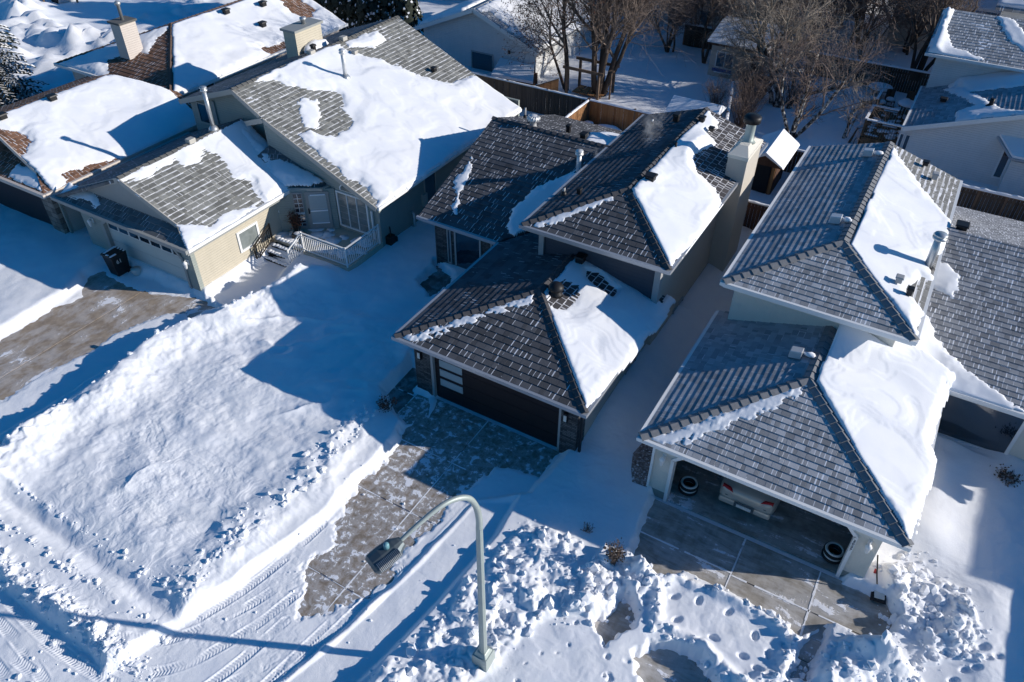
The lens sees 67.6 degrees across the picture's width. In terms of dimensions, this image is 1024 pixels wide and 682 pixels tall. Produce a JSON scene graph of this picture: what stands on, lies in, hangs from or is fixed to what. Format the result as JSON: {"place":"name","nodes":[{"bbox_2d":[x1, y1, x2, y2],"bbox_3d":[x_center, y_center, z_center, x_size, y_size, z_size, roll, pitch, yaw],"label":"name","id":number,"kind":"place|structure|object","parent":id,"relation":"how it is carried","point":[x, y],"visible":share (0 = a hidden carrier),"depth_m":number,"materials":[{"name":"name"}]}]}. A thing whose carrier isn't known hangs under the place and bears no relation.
{"place":"outdoors","nodes":[
{"label":"outdoors","id":0,"kind":"place"},
{"bbox_2d":[0,272,214,399],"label":"driveway","id":1,"kind":"structure","parent":0,"point":[105,307],"depth_m":30.04,"materials":[{"name":"beige concrete"}]},
{"bbox_2d":[100,246,131,276],"bbox_3d":[-16.791,-3.353,32.483,0.696,1.124,0.797,21,44,23],"label":"wheelie bin","id":2,"kind":"object","parent":1,"relation":"on","point":[115,258],"visible":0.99,"depth_m":32.25,"materials":[{"name":"black plastic"}]},
{"bbox_2d":[130,266,140,275],"bbox_3d":[-16.016,-2.981,32.589,0.420,0.290,0.420,21,44,23],"label":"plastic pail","id":3,"kind":"object","parent":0,"point":[135,270],"visible":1,"depth_m":32.49,"materials":[{"name":"plastic"}]},
{"bbox_2d":[298,394,558,616],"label":"driveway","id":4,"kind":"structure","parent":0,"point":[444,431],"depth_m":24.08,"materials":[{"name":"concrete"}]},
{"bbox_2d":[307,389,851,636],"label":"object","id":5,"kind":"structure","parent":4,"relation":"on","point":[788,601],"depth_m":21.74,"materials":[{"name":"grey concrete"}]},
{"bbox_2d":[0,0,1023,681],"bbox_3d":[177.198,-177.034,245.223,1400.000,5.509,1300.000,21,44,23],"label":"snow ground","id":6,"kind":"structure","parent":0,"point":[164,452],"depth_m":23.10,"materials":[{"name":"white snow"}]},
{"bbox_2d":[0,24,49,107],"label":"spruce tree","id":7,"kind":"object","parent":6,"relation":"on","point":[8,95],"visible":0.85,"depth_m":44.15,"materials":[{"name":"green plant"}]},
{"bbox_2d":[51,0,74,3],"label":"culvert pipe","id":8,"kind":"object","parent":6,"relation":"on","point":[60,1],"visible":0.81,"depth_m":60.60,"materials":[{"name":"metal"}]},
{"bbox_2d":[0,0,347,233],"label":"house","id":9,"kind":"structure","parent":6,"relation":"on","point":[113,104],"depth_m":38.16,"materials":[{"name":"brown"}]},
{"bbox_2d":[0,181,51,224],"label":"garage door","id":10,"kind":"structure","parent":9,"relation":"in","point":[31,205],"depth_m":35.37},
{"bbox_2d":[50,16,521,290],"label":"house","id":11,"kind":"structure","parent":6,"relation":"on","point":[354,144],"depth_m":33.76,"materials":[{"name":"grey"}]},
{"bbox_2d":[107,223,187,281],"bbox_3d":[-15.255,-3.638,32.200,4.680,2.110,0.105,21,44,23],"label":"garage door","id":12,"kind":"structure","parent":11,"relation":"in","point":[151,253],"depth_m":32.09,"materials":[{"name":"white paint"}]},
{"bbox_2d":[195,101,209,124],"bbox_3d":[-14.688,-10.876,36.539,0.890,1.040,0.080,21,44,23],"label":"window","id":13,"kind":"structure","parent":11,"relation":"in","point":[201,108],"depth_m":36.59,"materials":[{"name":"blue glass"}]},
{"bbox_2d":[236,221,260,252],"bbox_3d":[-11.263,-4.452,32.702,0.080,0.980,1.180,21,44,23],"label":"window","id":14,"kind":"structure","parent":11,"relation":"in","point":[247,237],"depth_m":32.67,"materials":[{"name":"white paint"}]},
{"bbox_2d":[285,207,301,231],"bbox_3d":[-9.669,-5.258,33.836,0.909,1.304,0.937,-2,40,-3],"label":"wreath plant","id":15,"kind":"object","parent":11,"relation":"on","point":[295,221],"visible":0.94,"depth_m":33.78,"materials":[{"name":"brown plant"}]},
{"bbox_2d":[291,231,305,239],"bbox_3d":[-9.461,-4.690,33.861,0.564,0.290,0.358,11,41,13],"label":"porch planter","id":16,"kind":"object","parent":11,"relation":"on","point":[294,234],"visible":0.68,"depth_m":33.77,"materials":[{"name":"white plastic"}]},
{"bbox_2d":[304,191,333,228],"bbox_3d":[-8.553,-5.806,33.892,1.020,1.820,0.100,-4,40,-5],"label":"front door","id":17,"kind":"structure","parent":11,"relation":"in","point":[317,202],"depth_m":33.84,"materials":[{"name":"white paint"}]},
{"bbox_2d":[339,185,351,193],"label":"arch window","id":18,"kind":"structure","parent":11,"relation":"in","point":[341,187],"depth_m":33.02,"materials":[{"name":"glass"}]},
{"bbox_2d":[335,190,370,234],"bbox_3d":[-6.978,-5.646,33.625,1.730,1.760,0.080,21,44,23],"label":"window","id":19,"kind":"structure","parent":11,"relation":"in","point":[348,198],"depth_m":33.62,"materials":[{"name":"glass"}]},
{"bbox_2d":[423,172,436,201],"bbox_3d":[-3.815,-7.158,35.636,0.080,1.420,0.920,21,44,23],"label":"window","id":20,"kind":"structure","parent":11,"relation":"in","point":[430,187],"depth_m":35.63,"materials":[{"name":"black glass"}]},
{"bbox_2d":[315,0,338,17],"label":"cedar tree","id":21,"kind":"object","parent":6,"relation":"on","point":[317,1],"visible":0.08,"depth_m":56.12,"materials":[{"name":"green plant"}]},
{"bbox_2d":[319,0,355,31],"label":"cedar tree","id":22,"kind":"object","parent":6,"relation":"on","point":[337,6],"visible":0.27,"depth_m":55.11,"materials":[{"name":"green plant"}]},
{"bbox_2d":[342,0,369,28],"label":"cedar tree","id":23,"kind":"object","parent":6,"relation":"on","point":[349,10],"visible":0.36,"depth_m":54.85,"materials":[{"name":"green plant"}]},
{"bbox_2d":[350,0,388,26],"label":"cedar tree","id":24,"kind":"object","parent":6,"relation":"on","point":[364,12],"visible":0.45,"depth_m":53.88,"materials":[{"name":"green plant"}]},
{"bbox_2d":[376,394,397,412],"bbox_3d":[-4.351,2.150,25.986,0.732,0.503,0.873,28,47,29],"label":"dry shrub","id":25,"kind":"object","parent":6,"relation":"on","point":[382,404],"visible":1,"depth_m":26.04,"materials":[{"name":"brown plant"}]},
{"bbox_2d":[373,0,403,20],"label":"cedar tree","id":26,"kind":"object","parent":6,"relation":"on","point":[384,11],"visible":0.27,"depth_m":53.34,"materials":[{"name":"green plant"}]},
{"bbox_2d":[389,0,423,35],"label":"cedar tree","id":27,"kind":"object","parent":6,"relation":"on","point":[411,9],"visible":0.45,"depth_m":52.63,"materials":[{"name":"green plant"}]},
{"bbox_2d":[388,266,451,413],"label":"shrubs","id":28,"kind":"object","parent":6,"relation":"on","point":[436,282],"visible":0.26,"depth_m":27.81,"materials":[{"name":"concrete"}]},
{"bbox_2d":[365,494,494,671],"bbox_3d":[-1.529,5.960,16.565,2.752,7.249,0.575,-28,47,-30],"label":"street lamp","id":29,"kind":"object","parent":6,"relation":"on","point":[383,556],"visible":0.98,"depth_m":15.24,"materials":[{"name":"metal"}]},
{"bbox_2d":[0,263,992,681],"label":"snow clods","id":30,"kind":"object","parent":6,"relation":"on","point":[924,587],"visible":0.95,"depth_m":20.41,"materials":[{"name":"white snow"}]},
{"bbox_2d":[413,0,602,78],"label":"house","id":31,"kind":"structure","parent":6,"relation":"on","point":[471,33],"depth_m":49.52,"materials":[{"name":"grey"}]},
{"bbox_2d":[471,50,493,71],"bbox_3d":[-1.952,-18.325,50.235,1.710,1.290,0.080,21,44,23],"label":"window","id":32,"kind":"structure","parent":31,"relation":"in","point":[479,60],"depth_m":50.17,"materials":[{"name":"blue glass"}]},
{"bbox_2d":[491,58,537,85],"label":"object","id":33,"kind":"object","parent":6,"relation":"on","point":[515,71],"visible":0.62,"depth_m":48.15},
{"bbox_2d":[471,71,588,118],"bbox_3d":[-1.365,-15.076,46.109,13.280,1.920,0.160,21,44,23],"label":"fence","id":34,"kind":"object","parent":6,"relation":"on","point":[529,97],"visible":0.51,"depth_m":44.72,"materials":[{"name":"brown wood"}]},
{"bbox_2d":[536,78,558,90],"bbox_3d":[2.096,-15.375,46.759,1.480,1.400,0.112,2,40,1],"label":"board panel","id":35,"kind":"object","parent":6,"relation":"on","point":[554,85],"visible":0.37,"depth_m":46.52,"materials":[{"name":"brown wood"}]},
{"bbox_2d":[495,0,624,90],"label":"leaning tree","id":36,"kind":"object","parent":6,"relation":"on","point":[549,49],"visible":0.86,"depth_m":45.08,"materials":[{"name":"brown plant"}]},
{"bbox_2d":[565,99,588,120],"bbox_3d":[3.193,-11.668,42.064,0.160,1.920,4.300,21,44,23],"label":"fence","id":37,"kind":"object","parent":6,"relation":"on","point":[579,112],"visible":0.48,"depth_m":42.51,"materials":[{"name":"brown wood"}]},
{"bbox_2d":[391,107,767,452],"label":"house","id":38,"kind":"structure","parent":6,"relation":"on","point":[548,328],"depth_m":27.14,"materials":[{"name":"grey"}]},
{"bbox_2d":[446,229,452,263],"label":"window","id":39,"kind":"structure","parent":38,"relation":"in","point":[449,244],"depth_m":32.34,"materials":[{"name":"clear glass"}]},
{"bbox_2d":[454,232,481,268],"bbox_3d":[-1.844,-3.655,32.033,1.320,1.910,0.080,21,44,23],"label":"window","id":40,"kind":"structure","parent":38,"relation":"in","point":[467,249],"depth_m":31.95,"materials":[{"name":"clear glass"}]},
{"bbox_2d":[434,357,558,446],"bbox_3d":[-0.542,1.893,25.541,4.880,2.180,0.080,21,44,23],"label":"garage door","id":41,"kind":"structure","parent":38,"relation":"in","point":[531,416],"depth_m":25.60,"materials":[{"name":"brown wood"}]},
{"bbox_2d":[625,357,635,374],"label":"window","id":42,"kind":"structure","parent":38,"relation":"in","point":[634,359],"depth_m":27.21,"materials":[{"name":"glass"}]},
{"bbox_2d":[672,296,683,313],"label":"window","id":43,"kind":"structure","parent":38,"relation":"in","point":[682,298],"depth_m":30.04,"materials":[{"name":"glass"}]},
{"bbox_2d":[580,522,592,532],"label":"dry shrub","id":44,"kind":"object","parent":6,"relation":"on","point":[587,527],"visible":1,"depth_m":22.23,"materials":[{"name":"brown plant"}]},
{"bbox_2d":[563,56,619,100],"bbox_3d":[4.791,-15.793,46.917,2.900,2.280,1.940,21,44,23],"label":"pergola","id":45,"kind":"object","parent":6,"relation":"on","point":[580,90],"visible":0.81,"depth_m":46.85,"materials":[{"name":"brown wood"}]},
{"bbox_2d":[583,120,621,130],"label":"snow","id":46,"kind":"structure","parent":6,"relation":"on","point":[608,126],"depth_m":42.44,"materials":[{"name":"white snow"}]},
{"bbox_2d":[608,70,614,99],"bbox_3d":[5.947,-15.262,46.324,0.300,2.240,0.200,21,44,23],"label":"bird feeder post","id":47,"kind":"object","parent":6,"relation":"on","point":[611,71],"visible":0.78,"depth_m":46.02,"materials":[{"name":"brown wood"}]},
{"bbox_2d":[526,0,699,96],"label":"multi stemmed tree","id":48,"kind":"object","parent":6,"relation":"on","point":[634,13],"visible":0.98,"depth_m":43.79,"materials":[{"name":"brown plant"}]},
{"bbox_2d":[603,537,625,565],"bbox_3d":[2.824,5.889,21.042,0.623,0.896,0.709,-1,40,-2],"label":"dry shrub","id":49,"kind":"object","parent":6,"relation":"on","point":[615,555],"visible":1,"depth_m":20.96,"materials":[{"name":"brown plant"}]},
{"bbox_2d":[587,98,653,130],"bbox_3d":[7.932,-11.529,41.951,8.350,1.920,0.160,21,44,23],"label":"fence","id":50,"kind":"object","parent":6,"relation":"on","point":[601,110],"visible":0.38,"depth_m":42.78,"materials":[{"name":"brown wood"}]},
{"bbox_2d":[631,443,652,486],"bbox_3d":[4.532,3.619,24.858,0.930,0.235,3.100,21,44,23],"label":"gravel bed","id":51,"kind":"object","parent":6,"relation":"on","point":[641,459],"visible":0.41,"depth_m":24.30,"materials":[{"name":"grey gravel"}]},
{"bbox_2d":[637,0,712,52],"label":"tree","id":52,"kind":"object","parent":6,"relation":"on","point":[679,23],"visible":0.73,"depth_m":51.54,"materials":[{"name":"brown plant"}]},
{"bbox_2d":[654,0,734,42],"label":"tree","id":53,"kind":"object","parent":6,"relation":"on","point":[707,10],"visible":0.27,"depth_m":53.29,"materials":[{"name":"brown plant"}]},
{"bbox_2d":[665,95,726,116],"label":"shed","id":54,"kind":"structure","parent":6,"relation":"on","point":[678,103],"depth_m":41.89,"materials":[{"name":"white paint"}]},
{"bbox_2d":[682,22,712,49],"bbox_3d":[13.621,-21.152,53.662,3.300,1.828,0.160,21,44,23],"label":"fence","id":55,"kind":"object","parent":6,"relation":"on","point":[689,41],"visible":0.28,"depth_m":53.91,"materials":[{"name":"brown wood"}]},
{"bbox_2d":[660,0,749,30],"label":"tree","id":56,"kind":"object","parent":6,"relation":"on","point":[706,17],"depth_m":56.62,"materials":[{"name":"white"}]},
{"bbox_2d":[700,11,710,26],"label":"window","id":57,"kind":"structure","parent":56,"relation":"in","point":[706,16],"depth_m":56.55,"materials":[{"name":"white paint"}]},
{"bbox_2d":[700,75,738,104],"bbox_3d":[12.160,-14.672,45.261,1.944,2.079,2.136,-29,48,-31],"label":"bare shrub","id":58,"kind":"object","parent":6,"relation":"on","point":[716,97],"visible":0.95,"depth_m":45.27,"materials":[{"name":"brown plant"}]},
{"bbox_2d":[675,0,782,63],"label":"bare tree","id":59,"kind":"object","parent":6,"relation":"on","point":[711,12],"visible":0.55,"depth_m":50.27,"materials":[{"name":"brown plant"}]},
{"bbox_2d":[725,80,734,119],"bbox_3d":[12.348,-12.880,43.863,0.160,1.620,7.328,11,41,12],"label":"fence","id":60,"kind":"object","parent":6,"relation":"on","point":[728,110],"visible":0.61,"depth_m":43.60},
{"bbox_2d":[707,16,783,84],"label":"shed","id":61,"kind":"structure","parent":6,"relation":"on","point":[714,57],"depth_m":48.83,"materials":[{"name":"white paint"}]},
{"bbox_2d":[714,50,734,69],"bbox_3d":[13.611,-17.959,48.905,1.190,1.040,0.080,21,44,23],"label":"window","id":62,"kind":"structure","parent":61,"relation":"in","point":[717,61],"depth_m":48.93,"materials":[{"name":"blue glass"}]},
{"bbox_2d":[725,78,771,128],"bbox_3d":[13.197,-13.226,43.146,2.431,2.599,2.670,21,44,23],"label":"bare shrub","id":63,"kind":"object","parent":6,"relation":"on","point":[743,112],"visible":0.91,"depth_m":43.13,"materials":[{"name":"brown plant"}]},
{"bbox_2d":[722,55,775,102],"bbox_3d":[14.355,-15.808,45.875,3.203,3.118,2.917,-3,40,-5],"label":"bare shrub","id":64,"kind":"object","parent":6,"relation":"on","point":[752,70],"visible":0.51,"depth_m":45.64,"materials":[{"name":"brown plant"}]},
{"bbox_2d":[731,65,779,113],"bbox_3d":[14.007,-14.548,44.551,2.674,2.858,2.937,-18,43,-21],"label":"bare shrub","id":65,"kind":"object","parent":6,"relation":"on","point":[757,89],"visible":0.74,"depth_m":44.40,"materials":[{"name":"brown plant"}]},
{"bbox_2d":[743,200,769,229],"bbox_3d":[11.385,-5.371,34.627,2.100,1.870,0.160,21,44,23],"label":"fence","id":66,"kind":"object","parent":6,"relation":"on","point":[752,217],"visible":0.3,"depth_m":34.58,"materials":[{"name":"brown wood"}]},
{"bbox_2d":[699,0,824,42],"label":"bare tree","id":67,"kind":"object","parent":6,"relation":"on","point":[787,10],"visible":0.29,"depth_m":49.03,"materials":[{"name":"brown plant"}]},
{"bbox_2d":[745,0,780,55],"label":"bare tree","id":68,"kind":"object","parent":6,"relation":"on","point":[759,14],"visible":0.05,"depth_m":51.25,"materials":[{"name":"brown plant"}]},
{"bbox_2d":[751,129,799,194],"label":"shed","id":69,"kind":"structure","parent":6,"relation":"on","point":[777,154],"depth_m":37.31,"materials":[{"name":"brown wood"}]},
{"bbox_2d":[751,164,770,193],"bbox_3d":[12.226,-7.922,37.640,0.750,1.750,0.040,21,44,23],"label":"door","id":70,"kind":"structure","parent":69,"relation":"in","point":[761,176],"depth_m":37.55,"materials":[{"name":"black plastic"}]},
{"bbox_2d":[783,149,805,172],"bbox_3d":[13.374,-9.505,39.699,4.300,1.770,0.160,21,44,23],"label":"fence","id":71,"kind":"object","parent":6,"relation":"on","point":[796,157],"visible":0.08,"depth_m":39.10,"materials":[{"name":"brown wood"}]},
{"bbox_2d":[698,0,891,110],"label":"shaggy willow","id":72,"kind":"object","parent":6,"relation":"on","point":[751,39],"visible":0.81,"depth_m":44.72,"materials":[{"name":"brown plant"}]},
{"bbox_2d":[717,0,878,98],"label":"dead tree","id":73,"kind":"object","parent":6,"relation":"on","point":[799,33],"visible":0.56,"depth_m":44.51,"materials":[{"name":"brown plant"}]},
{"bbox_2d":[776,57,825,107],"bbox_3d":[16.974,-15.587,45.641,2.917,3.118,3.204,7,40,7],"label":"bare shrub","id":74,"kind":"object","parent":6,"relation":"on","point":[790,90],"visible":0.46,"depth_m":45.74,"materials":[{"name":"brown plant"}]},
{"bbox_2d":[755,0,880,55],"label":"tree","id":75,"kind":"object","parent":6,"relation":"on","point":[836,4],"visible":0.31,"depth_m":50.45,"materials":[{"name":"brown plant"}]},
{"bbox_2d":[742,0,909,142],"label":"birch tree","id":76,"kind":"object","parent":6,"relation":"on","point":[801,107],"visible":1,"depth_m":40.49,"materials":[{"name":"brown plant"}]},
{"bbox_2d":[779,0,876,43],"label":"tree","id":77,"kind":"object","parent":6,"relation":"on","point":[832,15],"visible":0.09,"depth_m":51.78,"materials":[{"name":"brown plant"}]},
{"bbox_2d":[636,141,1023,577],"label":"house","id":78,"kind":"structure","parent":6,"relation":"on","point":[857,348],"depth_m":23.72,"materials":[{"name":"grey"}]},
{"bbox_2d":[678,476,698,495],"bbox_3d":[5.501,4.510,23.806,0.606,0.395,0.606,21,44,23],"label":"spare tyre","id":79,"kind":"object","parent":78,"relation":"on","point":[692,482],"visible":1,"depth_m":23.68,"materials":[{"name":"rubber"}]},
{"bbox_2d":[718,477,779,519],"bbox_3d":[8.125,3.495,24.266,1.795,1.433,4.858,21,44,23],"label":"parked car","id":80,"kind":"object","parent":78,"relation":"on","point":[749,499],"visible":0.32,"depth_m":22.69,"materials":[{"name":"beige paint"}]},
{"bbox_2d":[821,541,844,564],"bbox_3d":[9.236,6.084,21.957,0.606,0.395,0.606,21,44,23],"label":"spare tyre","id":81,"kind":"object","parent":78,"relation":"on","point":[837,549],"visible":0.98,"depth_m":21.86,"materials":[{"name":"rubber"}]},
{"bbox_2d":[937,394,1023,454],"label":"garage door","id":82,"kind":"structure","parent":78,"relation":"in","point":[962,420],"depth_m":24.46,"materials":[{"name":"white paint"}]},
{"bbox_2d":[829,73,880,138],"bbox_3d":[18.732,-12.674,41.832,2.418,3.645,2.466,-16,43,-19],"label":"pruned tree","id":83,"kind":"object","parent":6,"relation":"on","point":[851,117],"visible":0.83,"depth_m":41.80,"materials":[{"name":"brown plant"}]},
{"bbox_2d":[848,127,868,142],"bbox_3d":[19.010,-11.278,42.058,0.883,1.313,0.347,21,44,23],"label":"pruned tree","id":84,"kind":"object","parent":6,"relation":"on","point":[851,138],"visible":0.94,"depth_m":42.14,"materials":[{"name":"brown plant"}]},
{"bbox_2d":[858,95,870,107],"bbox_3d":[21.172,-14.303,46.040,0.717,0.855,0.717,21,44,23],"label":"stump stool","id":85,"kind":"object","parent":6,"relation":"on","point":[860,99],"visible":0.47,"depth_m":45.74,"materials":[{"name":"brown wood"}]},
{"bbox_2d":[803,51,930,94],"bbox_3d":[22.446,-16.848,48.534,7.500,1.899,0.160,21,44,23],"label":"fence","id":86,"kind":"object","parent":6,"relation":"on","point":[907,74],"visible":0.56,"depth_m":47.82,"materials":[{"name":"brown wood"}]},
{"bbox_2d":[823,0,924,49],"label":"tree","id":87,"kind":"object","parent":6,"relation":"on","point":[874,4],"visible":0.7,"depth_m":50.72,"materials":[{"name":"brown plant"}]},
{"bbox_2d":[843,6,910,59],"bbox_3d":[24.383,-21.418,51.606,4.815,4.842,4.430,-23,45,-26],"label":"young tree","id":88,"kind":"object","parent":6,"relation":"on","point":[865,39],"visible":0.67,"depth_m":51.38,"materials":[{"name":"brown plant"}]},
{"bbox_2d":[868,82,892,95],"bbox_3d":[22.668,-15.346,47.198,1.435,0.908,1.435,21,44,23],"label":"garden table","id":89,"kind":"object","parent":6,"relation":"on","point":[880,84],"visible":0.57,"depth_m":46.86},
{"bbox_2d":[878,91,885,104],"bbox_3d":[22.161,-14.326,45.872,0.570,1.120,0.500,16,42,17],"label":"garden chair","id":90,"kind":"object","parent":6,"relation":"on","point":[882,101],"visible":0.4,"depth_m":45.69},
{"bbox_2d":[858,87,908,144],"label":"deck","id":91,"kind":"structure","parent":6,"relation":"on","point":[873,120],"depth_m":42.04,"materials":[{"name":"brown wood"}]},
{"bbox_2d":[898,99,912,118],"bbox_3d":[22.378,-13.128,43.384,1.096,0.907,1.096,21,44,23],"label":"garden table","id":92,"kind":"object","parent":91,"relation":"on","point":[905,103],"visible":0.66,"depth_m":43.07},
{"bbox_2d":[885,89,895,105],"bbox_3d":[22.857,-14.583,46.190,0.512,1.120,0.539,5,40,6],"label":"garden chair","id":93,"kind":"object","parent":6,"relation":"on","point":[889,95],"visible":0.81,"depth_m":46.10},
{"bbox_2d":[899,90,915,106],"bbox_3d":[23.781,-14.446,46.035,0.550,1.120,0.520,-21,44,-24],"label":"garden chair","id":94,"kind":"object","parent":6,"relation":"on","point":[910,95],"visible":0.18,"depth_m":45.92,"materials":[{"name":"black"}]},
{"bbox_2d":[870,0,971,54],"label":"tree","id":95,"kind":"object","parent":6,"relation":"on","point":[911,40],"visible":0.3,"depth_m":51.62,"materials":[{"name":"brown plant"}]},
{"bbox_2d":[867,0,985,80],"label":"multi stemmed tree","id":96,"kind":"object","parent":6,"relation":"on","point":[938,9],"visible":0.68,"depth_m":47.82,"materials":[{"name":"brown plant"}]},
{"bbox_2d":[885,0,1000,49],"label":"tree","id":97,"kind":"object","parent":6,"relation":"on","point":[990,6],"depth_m":53.39,"materials":[{"name":"grey"}]},
{"bbox_2d":[896,7,1023,196],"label":"house","id":98,"kind":"structure","parent":6,"relation":"on","point":[964,119],"depth_m":39.46,"materials":[{"name":"grey"}]},
{"bbox_2d":[991,149,1009,179],"bbox_3d":[24.336,-8.769,37.941,0.480,1.530,0.080,21,44,23],"label":"window","id":99,"kind":"structure","parent":98,"relation":"in","point":[1003,160],"depth_m":38.01,"materials":[{"name":"glass"}]},
{"bbox_2d":[956,183,1023,221],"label":"fence","id":100,"kind":"object","parent":6,"relation":"on","point":[1001,202],"visible":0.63,"depth_m":35.38,"materials":[{"name":"brown wood"}]},
{"bbox_2d":[989,464,1022,487],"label":"dry shrub","id":101,"kind":"object","parent":6,"relation":"on","point":[1011,476],"visible":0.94,"depth_m":23.73,"materials":[{"name":"brown plant"}]},
{"bbox_2d":[995,0,1023,19],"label":"house","id":102,"kind":"structure","parent":6,"relation":"on","point":[1014,9],"depth_m":47.60,"materials":[{"name":"white"}]},
{"bbox_2d":[594,499,891,681],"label":"driveway","id":103,"kind":"structure","parent":0,"point":[794,582],"depth_m":21.39,"materials":[{"name":"concrete"}]},
{"bbox_2d":[870,555,885,604],"bbox_3d":[10.074,6.437,20.853,0.542,1.206,0.837,12,41,13],"label":"snow scoop","id":104,"kind":"object","parent":103,"relation":"on","point":[877,596],"visible":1,"depth_m":20.97,"materials":[{"name":"black plastic"}]}
]}

